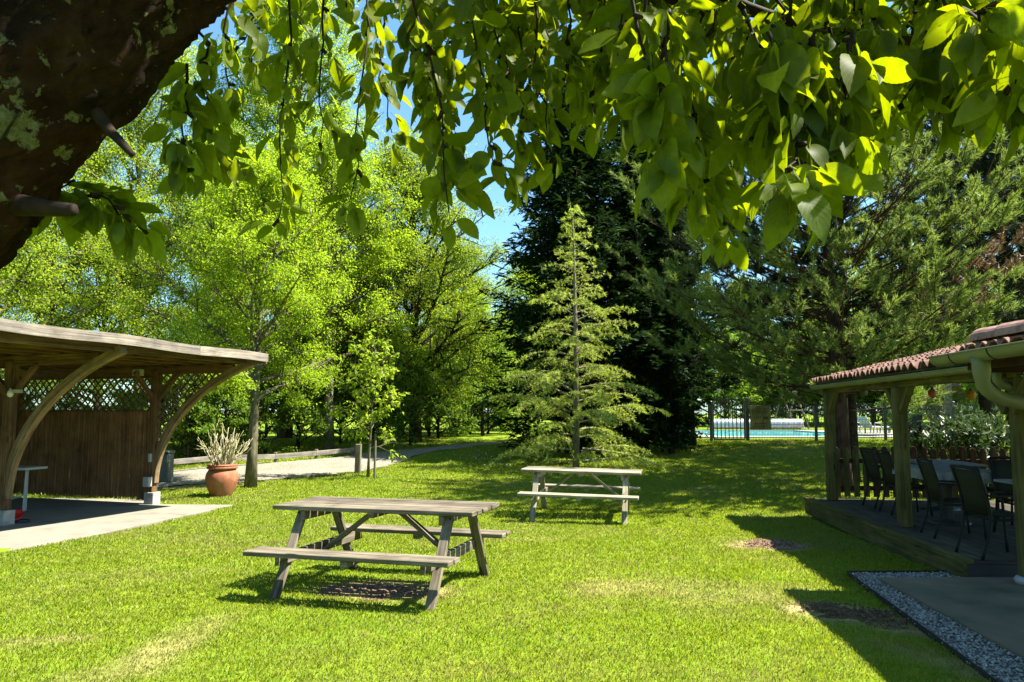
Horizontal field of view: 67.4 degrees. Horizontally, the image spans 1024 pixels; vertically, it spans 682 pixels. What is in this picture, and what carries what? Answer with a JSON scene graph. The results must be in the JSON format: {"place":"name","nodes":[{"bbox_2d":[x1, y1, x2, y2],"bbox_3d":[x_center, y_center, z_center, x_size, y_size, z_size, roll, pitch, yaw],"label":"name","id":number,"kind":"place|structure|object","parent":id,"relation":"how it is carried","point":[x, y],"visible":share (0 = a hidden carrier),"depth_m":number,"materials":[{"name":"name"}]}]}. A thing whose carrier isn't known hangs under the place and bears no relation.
{"place":"outdoors","nodes":[
{"label":"outdoors","id":0,"kind":"place"},
{"bbox_2d":[0,414,1009,681],"bbox_3d":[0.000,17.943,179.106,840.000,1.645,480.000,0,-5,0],"label":"ground","id":1,"kind":"structure","parent":0,"point":[496,436],"depth_m":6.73,"materials":[{"name":"green plant"}]},
{"bbox_2d":[24,391,39,409],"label":"leafy shrub","id":2,"kind":"object","parent":1,"relation":"on","point":[28,400],"visible":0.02,"depth_m":25.08,"materials":[{"name":"green plant"}]},
{"bbox_2d":[0,233,94,405],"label":"round tree","id":3,"kind":"object","parent":1,"relation":"on","point":[11,316],"visible":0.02,"depth_m":36.83,"materials":[{"name":"green plant"}]},
{"bbox_2d":[0,141,123,401],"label":"ash tree","id":4,"kind":"object","parent":1,"relation":"on","point":[40,273],"visible":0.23,"depth_m":24.84,"materials":[{"name":"green plant"}]},
{"bbox_2d":[50,395,90,409],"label":"leafy shrub","id":5,"kind":"object","parent":1,"relation":"on","point":[71,404],"visible":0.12,"depth_m":24.80,"materials":[{"name":"green plant"}]},
{"bbox_2d":[0,126,190,409],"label":"ash tree","id":6,"kind":"object","parent":1,"relation":"on","point":[104,169],"visible":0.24,"depth_m":27.62,"materials":[{"name":"green plant"}]},
{"bbox_2d":[3,179,201,409],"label":"round tree","id":7,"kind":"object","parent":1,"relation":"on","point":[107,383],"visible":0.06,"depth_m":37.47,"materials":[{"name":"green plant"}]},
{"bbox_2d":[0,497,232,549],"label":"concrete slab","id":8,"kind":"structure","parent":1,"relation":"on","point":[53,520],"depth_m":13.17,"materials":[{"name":"beige concrete"}]},
{"bbox_2d":[13,509,23,520],"bbox_3d":[-8.170,2.858,12.561,0.327,0.173,0.299,0,-5,0],"label":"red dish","id":9,"kind":"object","parent":8,"relation":"on","point":[19,514],"visible":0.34,"depth_m":12.67,"materials":[{"name":"plastic"}]},
{"bbox_2d":[12,466,47,510],"bbox_3d":[-9.192,2.683,13.905,1.439,0.823,0.617,-1,-6,11],"label":"folding table","id":10,"kind":"object","parent":8,"relation":"on","point":[25,492],"visible":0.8,"depth_m":13.74,"materials":[{"name":"white paint"}]},
{"bbox_2d":[0,318,267,525],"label":"timber shelter","id":11,"kind":"object","parent":8,"relation":"on","point":[108,453],"visible":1,"depth_m":15.26,"materials":[{"name":"wood"}]},
{"bbox_2d":[98,387,149,409],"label":"leafy shrub","id":12,"kind":"object","parent":1,"relation":"on","point":[112,408],"visible":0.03,"depth_m":25.22,"materials":[{"name":"green plant"}]},
{"bbox_2d":[1,39,276,390],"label":"ash tree","id":13,"kind":"object","parent":1,"relation":"on","point":[141,123],"visible":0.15,"depth_m":30.05,"materials":[{"name":"green plant"}]},
{"bbox_2d":[91,328,230,456],"bbox_3d":[-11.034,1.684,24.344,4.214,4.362,3.868,0,-5,0],"label":"leafy shrub","id":14,"kind":"object","parent":1,"relation":"on","point":[133,408],"visible":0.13,"depth_m":23.71,"materials":[{"name":"green plant"}]},
{"bbox_2d":[70,123,313,456],"bbox_3d":[-10.116,-1.852,25.830,7.313,11.445,7.146,-2,-6,16],"label":"ash tree","id":15,"kind":"object","parent":1,"relation":"on","point":[178,211],"visible":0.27,"depth_m":24.77,"materials":[{"name":"green plant"}]},
{"bbox_2d":[140,374,250,463],"bbox_3d":[-9.837,2.019,23.810,3.266,3.683,3.558,-1,-6,15],"label":"leafy shrub","id":16,"kind":"object","parent":1,"relation":"on","point":[206,427],"visible":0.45,"depth_m":23.45,"materials":[{"name":"green plant"}]},
{"bbox_2d":[157,101,265,336],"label":"poplar tree","id":17,"kind":"object","parent":1,"relation":"on","point":[235,127],"visible":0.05,"depth_m":40.84,"materials":[{"name":"green plant"}]},
{"bbox_2d":[205,463,238,496],"bbox_3d":[-6.313,3.025,16.708,0.690,0.690,0.689,0,-5,0],"label":"terracotta pot","id":18,"kind":"object","parent":1,"relation":"on","point":[221,480],"visible":0.94,"depth_m":16.46,"materials":[{"name":"ceramic"}]},
{"bbox_2d":[194,421,252,464],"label":"dead shrub","id":19,"kind":"object","parent":18,"relation":"in","point":[230,454],"visible":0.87,"depth_m":16.67,"materials":[{"name":"beige plant"}]},
{"bbox_2d":[166,335,284,456],"bbox_3d":[-9.239,1.847,24.891,3.950,4.089,3.626,-3,-6,31],"label":"leafy shrub","id":20,"kind":"object","parent":1,"relation":"on","point":[241,408],"visible":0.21,"depth_m":24.46,"materials":[{"name":"green plant"}]},
{"bbox_2d":[154,142,361,487],"bbox_3d":[-6.055,-0.806,18.428,4.952,8.612,5.457,2,-6,-17],"label":"lime tree","id":21,"kind":"object","parent":1,"relation":"on","point":[264,275],"visible":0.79,"depth_m":18.17,"materials":[{"name":"green plant"}]},
{"bbox_2d":[174,446,354,464],"bbox_3d":[-7.533,3.605,23.360,0.504,0.649,6.404,-5,-7,44],"label":"rail fence","id":22,"kind":"object","parent":1,"relation":"on","point":[316,453],"visible":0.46,"depth_m":23.83,"materials":[{"name":"brown wood"}]},
{"bbox_2d":[209,339,321,453],"bbox_3d":[-8.501,1.837,26.121,3.988,4.129,3.661,5,-7,-43],"label":"leafy shrub","id":23,"kind":"object","parent":1,"relation":"on","point":[266,436],"visible":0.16,"depth_m":25.82,"materials":[{"name":"green plant"}]},
{"bbox_2d":[186,0,407,437],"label":"poplar tree","id":24,"kind":"object","parent":1,"relation":"on","point":[260,110],"visible":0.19,"depth_m":33.09,"materials":[{"name":"green plant"}]},
{"bbox_2d":[250,323,357,449],"bbox_3d":[-7.632,1.527,27.282,4.242,4.783,4.620,3,-6,-28],"label":"leafy shrub","id":25,"kind":"object","parent":1,"relation":"on","point":[310,420],"visible":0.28,"depth_m":26.70,"materials":[{"name":"green plant"}]},
{"bbox_2d":[129,441,510,487],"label":"gravel drive","id":26,"kind":"structure","parent":1,"relation":"on","point":[301,468],"depth_m":22.75,"materials":[{"name":"beige gravel"}]},
{"bbox_2d":[159,450,175,481],"bbox_3d":[-8.690,3.127,19.161,0.410,0.790,0.420,0,-5,0],"label":"storage bin","id":27,"kind":"object","parent":26,"relation":"on","point":[166,470],"visible":0.55,"depth_m":19.02,"materials":[{"name":"grey plastic"}]},
{"bbox_2d":[223,115,434,449],"bbox_3d":[-6.282,-2.075,27.298,7.579,11.961,6.878,4,-7,-36],"label":"lime tree","id":28,"kind":"object","parent":1,"relation":"on","point":[374,226],"visible":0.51,"depth_m":26.89,"materials":[{"name":"green plant"}]},
{"bbox_2d":[296,332,395,443],"bbox_3d":[-6.360,1.792,29.390,4.257,4.407,3.908,1,-6,-12],"label":"leafy shrub","id":29,"kind":"object","parent":1,"relation":"on","point":[346,362],"visible":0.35,"depth_m":29.02,"materials":[{"name":"green plant"}]},
{"bbox_2d":[354,444,365,473],"bbox_3d":[-4.149,3.257,21.057,0.312,0.862,0.155,0,-5,0],"label":"timber post","id":30,"kind":"object","parent":1,"relation":"on","point":[358,456],"visible":0.9,"depth_m":20.99,"materials":[{"name":"grey wood"}]},
{"bbox_2d":[328,329,409,477],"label":"sapling","id":31,"kind":"object","parent":1,"relation":"on","point":[379,371],"visible":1,"depth_m":20.26,"materials":[{"name":"green plant"}]},
{"bbox_2d":[339,334,408,440],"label":"leafy shrub","id":32,"kind":"object","parent":1,"relation":"on","point":[373,408],"visible":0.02,"depth_m":31.17,"materials":[{"name":"green plant"}]},
{"bbox_2d":[373,434,376,478],"bbox_3d":[-3.564,3.022,19.974,0.065,1.200,0.059,2,-6,-22],"label":"stake","id":33,"kind":"object","parent":1,"relation":"on","point":[374,469],"visible":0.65,"depth_m":19.95,"materials":[{"name":"grey wood"}]},
{"bbox_2d":[243,496,509,610],"bbox_3d":[-1.250,2.065,7.700,2.119,0.861,1.900,-2,-6,16],"label":"picnic table","id":34,"kind":"object","parent":1,"relation":"on","point":[448,512],"visible":0.94,"depth_m":7.48,"materials":[{"name":"grey wood"}]},
{"bbox_2d":[306,580,455,601],"bbox_3d":[-1.243,2.439,7.449,1.551,0.100,0.951,-1,-6,13],"label":"soil heap","id":35,"kind":"object","parent":1,"relation":"on","point":[379,592],"visible":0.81,"depth_m":7.42,"materials":[{"name":"brown soil"}]},
{"bbox_2d":[307,224,455,437],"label":"round tree","id":36,"kind":"object","parent":1,"relation":"on","point":[399,306],"visible":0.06,"depth_m":32.84,"materials":[{"name":"green plant"}]},
{"bbox_2d":[351,336,431,437],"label":"leafy shrub","id":37,"kind":"object","parent":1,"relation":"on","point":[393,413],"visible":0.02,"depth_m":33.17,"materials":[{"name":"green plant"}]},
{"bbox_2d":[366,355,449,445],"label":"leafy shrub","id":38,"kind":"object","parent":1,"relation":"on","point":[397,416],"visible":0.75,"depth_m":28.13,"materials":[{"name":"green plant"}]},
{"bbox_2d":[309,121,526,442],"bbox_3d":[-4.124,-2.503,30.538,9.193,13.052,8.805,-3,-6,33],"label":"round tree","id":39,"kind":"object","parent":1,"relation":"on","point":[450,327],"visible":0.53,"depth_m":29.58,"materials":[{"name":"green plant"}]},
{"bbox_2d":[395,342,468,435],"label":"leafy shrub","id":40,"kind":"object","parent":1,"relation":"on","point":[429,430],"visible":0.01,"depth_m":34.69,"materials":[{"name":"green plant"}]},
{"bbox_2d":[408,340,485,437],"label":"leafy shrub","id":41,"kind":"object","parent":1,"relation":"on","point":[457,415],"visible":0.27,"depth_m":32.42,"materials":[{"name":"green plant"}]},
{"bbox_2d":[392,230,511,432],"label":"round tree","id":42,"kind":"object","parent":1,"relation":"on","point":[475,274],"visible":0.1,"depth_m":40.70,"materials":[{"name":"green plant"}]},
{"bbox_2d":[443,381,489,432],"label":"leafy shrub","id":43,"kind":"object","parent":1,"relation":"on","point":[458,427],"visible":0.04,"depth_m":39.23,"materials":[{"name":"green plant"}]},
{"bbox_2d":[438,285,511,434],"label":"lime tree","id":44,"kind":"object","parent":1,"relation":"on","point":[482,307],"visible":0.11,"depth_m":37.14,"materials":[{"name":"green plant"}]},
{"bbox_2d":[445,322,535,435],"bbox_3d":[-1.109,1.652,34.956,5.320,5.507,4.884,2,-6,-25],"label":"leafy shrub","id":45,"kind":"object","parent":1,"relation":"on","point":[487,382],"visible":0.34,"depth_m":34.50,"materials":[{"name":"green plant"}]},
{"bbox_2d":[463,351,525,433],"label":"leafy shrub","id":46,"kind":"object","parent":1,"relation":"on","point":[487,432],"visible":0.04,"depth_m":38.71,"materials":[{"name":"green plant"}]},
{"bbox_2d":[0,0,1023,271],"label":"cherry tree","id":47,"kind":"object","parent":1,"relation":"on","point":[800,90],"visible":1,"depth_m":1.82,"materials":[{"name":"green plant"}]},
{"bbox_2d":[485,356,539,434],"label":"leafy shrub","id":48,"kind":"object","parent":1,"relation":"on","point":[512,409],"visible":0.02,"depth_m":37.74,"materials":[{"name":"green plant"}]},
{"bbox_2d":[486,258,567,420],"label":"tree","id":49,"kind":"object","parent":1,"relation":"on","point":[519,292],"visible":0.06,"depth_m":63.74,"materials":[{"name":"green plant"}]},
{"bbox_2d":[510,322,561,428],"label":"leafy shrub","id":50,"kind":"object","parent":1,"relation":"on","point":[537,423],"visible":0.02,"depth_m":44.46,"materials":[{"name":"green plant"}]},
{"bbox_2d":[470,82,673,453],"bbox_3d":[2.035,-2.698,26.749,6.986,13.357,6.832,0,-5,0],"label":"cypress tree","id":51,"kind":"object","parent":1,"relation":"on","point":[580,178],"visible":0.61,"depth_m":25.68,"materials":[{"name":"green plant"}]},
{"bbox_2d":[517,466,641,524],"bbox_3d":[1.250,2.724,13.703,2.104,0.861,1.900,0,-5,10],"label":"picnic table","id":52,"kind":"object","parent":1,"relation":"on","point":[544,492],"visible":0.98,"depth_m":13.38,"materials":[{"name":"grey wood"}]},
{"bbox_2d":[485,200,677,472],"bbox_3d":[2.296,0.234,23.106,6.258,8.901,5.990,0,-5,0],"label":"young cedar","id":53,"kind":"object","parent":1,"relation":"on","point":[574,401],"visible":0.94,"depth_m":22.49,"materials":[{"name":"green plant"}]},
{"bbox_2d":[561,119,738,452],"bbox_3d":[4.495,-2.390,27.566,6.285,12.689,6.427,3,-6,-30],"label":"cypress tree","id":54,"kind":"object","parent":1,"relation":"on","point":[628,168],"visible":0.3,"depth_m":26.08,"materials":[{"name":"green plant"}]},
{"bbox_2d":[627,201,716,453],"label":"cypress tree","id":55,"kind":"object","parent":1,"relation":"on","point":[677,368],"visible":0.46,"depth_m":25.86,"materials":[{"name":"green plant"}]},
{"bbox_2d":[545,87,821,445],"bbox_3d":[6.498,-2.577,29.051,11.111,13.098,11.076,3,-6,-28],"label":"dark pine","id":56,"kind":"object","parent":1,"relation":"on","point":[735,379],"visible":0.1,"depth_m":26.73,"materials":[{"name":"green plant"}]},
{"bbox_2d":[694,332,742,418],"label":"leafy shrub","id":57,"kind":"object","parent":1,"relation":"on","point":[722,401],"visible":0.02,"depth_m":60.27,"materials":[{"name":"green plant"}]},
{"bbox_2d":[694,326,776,425],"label":"leafy shrub","id":58,"kind":"object","parent":1,"relation":"on","point":[731,394],"visible":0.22,"depth_m":52.09,"materials":[{"name":"green plant"}]},
{"bbox_2d":[699,274,782,418],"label":"tree","id":59,"kind":"object","parent":1,"relation":"on","point":[749,346],"depth_m":59.12,"materials":[{"name":"green plant"}]},
{"bbox_2d":[734,348,792,418],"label":"leafy shrub","id":60,"kind":"object","parent":1,"relation":"on","point":[767,398],"visible":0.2,"depth_m":53.24,"materials":[{"name":"green plant"}]},
{"bbox_2d":[729,538,808,549],"bbox_3d":[3.475,2.753,10.407,1.056,0.146,0.954,0,-5,0],"label":"soil heap","id":61,"kind":"object","parent":1,"relation":"on","point":[781,544],"visible":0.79,"depth_m":10.29,"materials":[{"name":"brown soil"}]},
{"bbox_2d":[773,391,809,428],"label":"swing frame","id":62,"kind":"object","parent":1,"relation":"on","point":[800,406],"visible":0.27,"depth_m":47.80,"materials":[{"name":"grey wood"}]},
{"bbox_2d":[764,354,824,425],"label":"leafy shrub","id":63,"kind":"object","parent":1,"relation":"on","point":[798,412],"visible":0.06,"depth_m":54.66,"materials":[{"name":"green plant"}]},
{"bbox_2d":[764,291,862,423],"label":"tree","id":64,"kind":"object","parent":1,"relation":"on","point":[810,380],"depth_m":56.80,"materials":[{"name":"green plant"}]},
{"bbox_2d":[628,398,1005,440],"bbox_3d":[12.778,3.150,30.619,20.821,1.780,0.130,0,-5,0],"label":"pool fence","id":65,"kind":"object","parent":1,"relation":"on","point":[815,419],"visible":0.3,"depth_m":30.62,"materials":[{"name":"black metal"}]},
{"bbox_2d":[712,399,745,439],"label":"pool gate","id":66,"kind":"structure","parent":65,"relation":"attached to","point":[743,414],"depth_m":30.61,"materials":[{"name":"black metal"}]},
{"bbox_2d":[750,406,770,429],"bbox_3d":[9.885,3.054,30.543,0.819,0.971,0.042,0,-5,0],"label":"pool sign","id":67,"kind":"object","parent":65,"relation":"attached to","point":[760,417],"visible":1,"depth_m":30.53,"materials":[{"name":"green"}]},
{"bbox_2d":[792,332,881,423],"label":"leafy shrub","id":68,"kind":"object","parent":1,"relation":"on","point":[819,400],"visible":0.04,"depth_m":52.89,"materials":[{"name":"green plant"}]},
{"bbox_2d":[777,600,917,629],"bbox_3d":[2.864,2.333,6.542,0.837,0.113,1.154,5,-7,-43],"label":"soil heap","id":69,"kind":"object","parent":1,"relation":"on","point":[862,614],"visible":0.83,"depth_m":6.47,"materials":[{"name":"brown soil"}]},
{"bbox_2d":[672,89,1023,480],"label":"pine tree","id":70,"kind":"object","parent":1,"relation":"on","point":[853,423],"visible":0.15,"depth_m":18.23,"materials":[{"name":"green plant"}]},
{"bbox_2d":[696,430,1005,437],"bbox_3d":[15.950,4.845,40.022,16.300,0.160,15.400,0,-5,0],"label":"pool surround","id":71,"kind":"object","parent":1,"relation":"on","point":[872,435],"visible":0.09,"depth_m":34.42,"materials":[{"name":"beige concrete"}]},
{"bbox_2d":[707,419,804,428],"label":"pool cover roller","id":72,"kind":"object","parent":71,"relation":"on","point":[742,424],"visible":0.45,"depth_m":45.77,"materials":[{"name":"metal"}]},
{"bbox_2d":[857,417,888,432],"bbox_3d":[18.118,4.205,38.492,1.710,0.826,0.660,2,-6,-24],"label":"sun lounger","id":73,"kind":"object","parent":71,"relation":"on","point":[866,426],"visible":0.59,"depth_m":38.24,"materials":[{"name":"white plastic"}]},
{"bbox_2d":[876,386,933,432],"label":"leafy shrub","id":74,"kind":"object","parent":71,"relation":"on","point":[912,406],"visible":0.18,"depth_m":35.70,"materials":[{"name":"green plant"}]},
{"bbox_2d":[857,400,882,422],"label":"leafy shrub","id":75,"kind":"object","parent":1,"relation":"on","point":[867,412],"visible":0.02,"depth_m":58.84,"materials":[{"name":"green plant"}]},
{"bbox_2d":[847,265,920,421],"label":"tree","id":76,"kind":"object","parent":1,"relation":"on","point":[865,339],"visible":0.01,"depth_m":59.44,"materials":[{"name":"green plant"}]},
{"bbox_2d":[854,357,918,425],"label":"leafy shrub","id":77,"kind":"object","parent":1,"relation":"on","point":[870,399],"visible":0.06,"depth_m":53.35,"materials":[{"name":"green plant"}]},
{"bbox_2d":[875,343,943,423],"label":"leafy shrub","id":78,"kind":"object","parent":1,"relation":"on","point":[925,387],"visible":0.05,"depth_m":51.32,"materials":[{"name":"green plant"}]},
{"bbox_2d":[804,497,1017,576],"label":"wooden deck","id":79,"kind":"structure","parent":1,"relation":"on","point":[866,522],"depth_m":9.75,"materials":[{"name":"brown wood"}]},
{"bbox_2d":[859,447,912,508],"bbox_3d":[6.017,2.202,12.401,0.619,0.959,0.540,0,-5,3],"label":"sling chair","id":80,"kind":"object","parent":79,"relation":"on","point":[872,466],"visible":0.66,"depth_m":12.39,"materials":[{"name":"black fabric"}]},
{"bbox_2d":[875,450,932,515],"bbox_3d":[5.917,2.129,11.627,0.619,0.959,0.540,-1,-5,6],"label":"sling chair","id":81,"kind":"object","parent":79,"relation":"on","point":[886,462],"visible":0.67,"depth_m":11.66,"materials":[{"name":"black fabric"}]},
{"bbox_2d":[836,446,1010,497],"bbox_3d":[7.706,2.304,13.513,4.100,0.894,0.058,-1,-5,6],"label":"picket fence","id":82,"kind":"object","parent":79,"relation":"on","point":[846,460],"visible":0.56,"depth_m":13.59,"materials":[{"name":"brown wood"}]},
{"bbox_2d":[910,459,986,510],"bbox_3d":[6.780,2.281,12.139,0.800,0.740,1.300,-1,-5,6],"label":"cafe table","id":83,"kind":"object","parent":79,"relation":"on","point":[941,462],"visible":0.43,"depth_m":11.97,"materials":[{"name":"grey metal"}]},
{"bbox_2d":[928,485,971,525],"bbox_3d":[6.020,2.136,10.596,0.800,0.740,1.550,-1,-5,6],"label":"cafe table","id":84,"kind":"object","parent":79,"relation":"on","point":[949,519],"visible":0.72,"depth_m":10.54,"materials":[{"name":"grey metal"}]},
{"bbox_2d":[892,464,992,483],"bbox_3d":[6.020,1.831,10.625,0.860,0.140,1.637,-1,-5,6],"label":"tablecloth","id":85,"kind":"object","parent":84,"relation":"on","point":[943,472],"visible":0.27,"depth_m":10.03,"materials":[{"name":"grey fabric"}]},
{"bbox_2d":[916,457,986,539],"bbox_3d":[5.407,1.927,9.490,0.619,0.959,0.540,-1,-5,10],"label":"sling chair","id":86,"kind":"object","parent":79,"relation":"on","point":[933,484],"visible":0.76,"depth_m":9.47,"materials":[{"name":"black fabric"}]},
{"bbox_2d":[950,464,1014,560],"bbox_3d":[5.106,1.802,8.167,0.619,0.959,0.540,0,-5,0],"label":"sling chair","id":87,"kind":"object","parent":79,"relation":"on","point":[974,495],"visible":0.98,"depth_m":8.16,"materials":[{"name":"black fabric"}]},
{"bbox_2d":[988,456,1013,531],"bbox_3d":[6.354,1.931,9.534,0.540,0.959,0.619,0,-5,4],"label":"sling chair","id":88,"kind":"object","parent":79,"relation":"on","point":[1001,469],"visible":0.49,"depth_m":9.77,"materials":[{"name":"black fabric"}]},
{"bbox_2d":[802,13,1023,456],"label":"dark pine","id":89,"kind":"object","parent":1,"relation":"on","point":[985,404],"visible":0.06,"depth_m":24.27,"materials":[{"name":"green plant"}]},
{"bbox_2d":[889,419,946,480],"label":"oleander shrub","id":90,"kind":"object","parent":1,"relation":"on","point":[914,438],"visible":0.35,"depth_m":19.29,"materials":[{"name":"green plant"}]},
{"bbox_2d":[915,389,945,426],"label":"blossom shrub","id":91,"kind":"object","parent":1,"relation":"on","point":[941,411],"visible":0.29,"depth_m":34.90,"materials":[{"name":"green plant"}]},
{"bbox_2d":[850,571,1023,681],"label":"gravel bed","id":92,"kind":"object","parent":1,"relation":"on","point":[978,653],"visible":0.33,"depth_m":5.70,"materials":[{"name":"grey gravel"}]},
{"bbox_2d":[846,570,999,681],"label":"edging strip","id":93,"kind":"object","parent":92,"relation":"on","point":[931,635],"visible":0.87,"depth_m":6.28,"materials":[{"name":"metal"}]},
{"bbox_2d":[861,99,1023,448],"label":"dark pine","id":94,"kind":"object","parent":1,"relation":"on","point":[1007,416],"visible":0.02,"depth_m":27.33,"materials":[{"name":"green plant"}]},
{"bbox_2d":[879,117,1023,383],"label":"dark pine","id":95,"kind":"object","parent":1,"relation":"on","point":[973,172],"visible":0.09,"depth_m":22.20,"materials":[{"name":"green plant"}]},
{"bbox_2d":[942,384,967,430],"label":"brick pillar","id":96,"kind":"structure","parent":1,"relation":"on","point":[952,387],"depth_m":33.66,"materials":[{"name":"grey brick"}]},
{"bbox_2d":[910,401,1009,498],"bbox_3d":[9.986,2.325,16.345,2.506,2.126,2.578,4,-7,-35],"label":"oleander shrub","id":97,"kind":"object","parent":1,"relation":"on","point":[968,434],"visible":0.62,"depth_m":16.30,"materials":[{"name":"green plant"}]},
{"bbox_2d":[933,343,1004,425],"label":"leafy shrub","id":98,"kind":"object","parent":1,"relation":"on","point":[973,387],"visible":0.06,"depth_m":32.73,"materials":[{"name":"green plant"}]},
{"bbox_2d":[2,0,1020,413],"label":"sky","id":99,"kind":"structure","parent":0,"point":[497,228],"materials":[{"name":"blue"}]},
{"bbox_2d":[697,431,860,435],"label":"water","id":100,"kind":"structure","parent":0,"point":[768,433],"depth_m":40.18,"materials":[{"name":"teal liquid"}]},
{"bbox_2d":[879,577,1023,659],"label":"paving","id":101,"kind":"structure","parent":0,"point":[989,609],"depth_m":6.77,"materials":[{"name":"grey concrete"}]},
{"bbox_2d":[809,342,1023,584],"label":"tiled porch","id":102,"kind":"object","parent":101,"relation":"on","point":[898,380],"visible":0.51,"depth_m":10.20,"materials":[{"name":"brown wood"}]},
{"bbox_2d":[966,382,975,399],"bbox_3d":[6.801,0.533,11.400,0.136,0.671,0.136,0,-5,0],"label":"hanging lantern","id":103,"kind":"object","parent":102,"relation":"hanging from","point":[971,394],"visible":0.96,"depth_m":11.34,"materials":[{"name":"orange paper"}]},
{"bbox_2d":[928,320,1023,409],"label":"tiled house eave","id":104,"kind":"object","parent":102,"relation":"attached to","point":[988,349],"visible":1,"depth_m":6.74,"materials":[{"name":"metal"}]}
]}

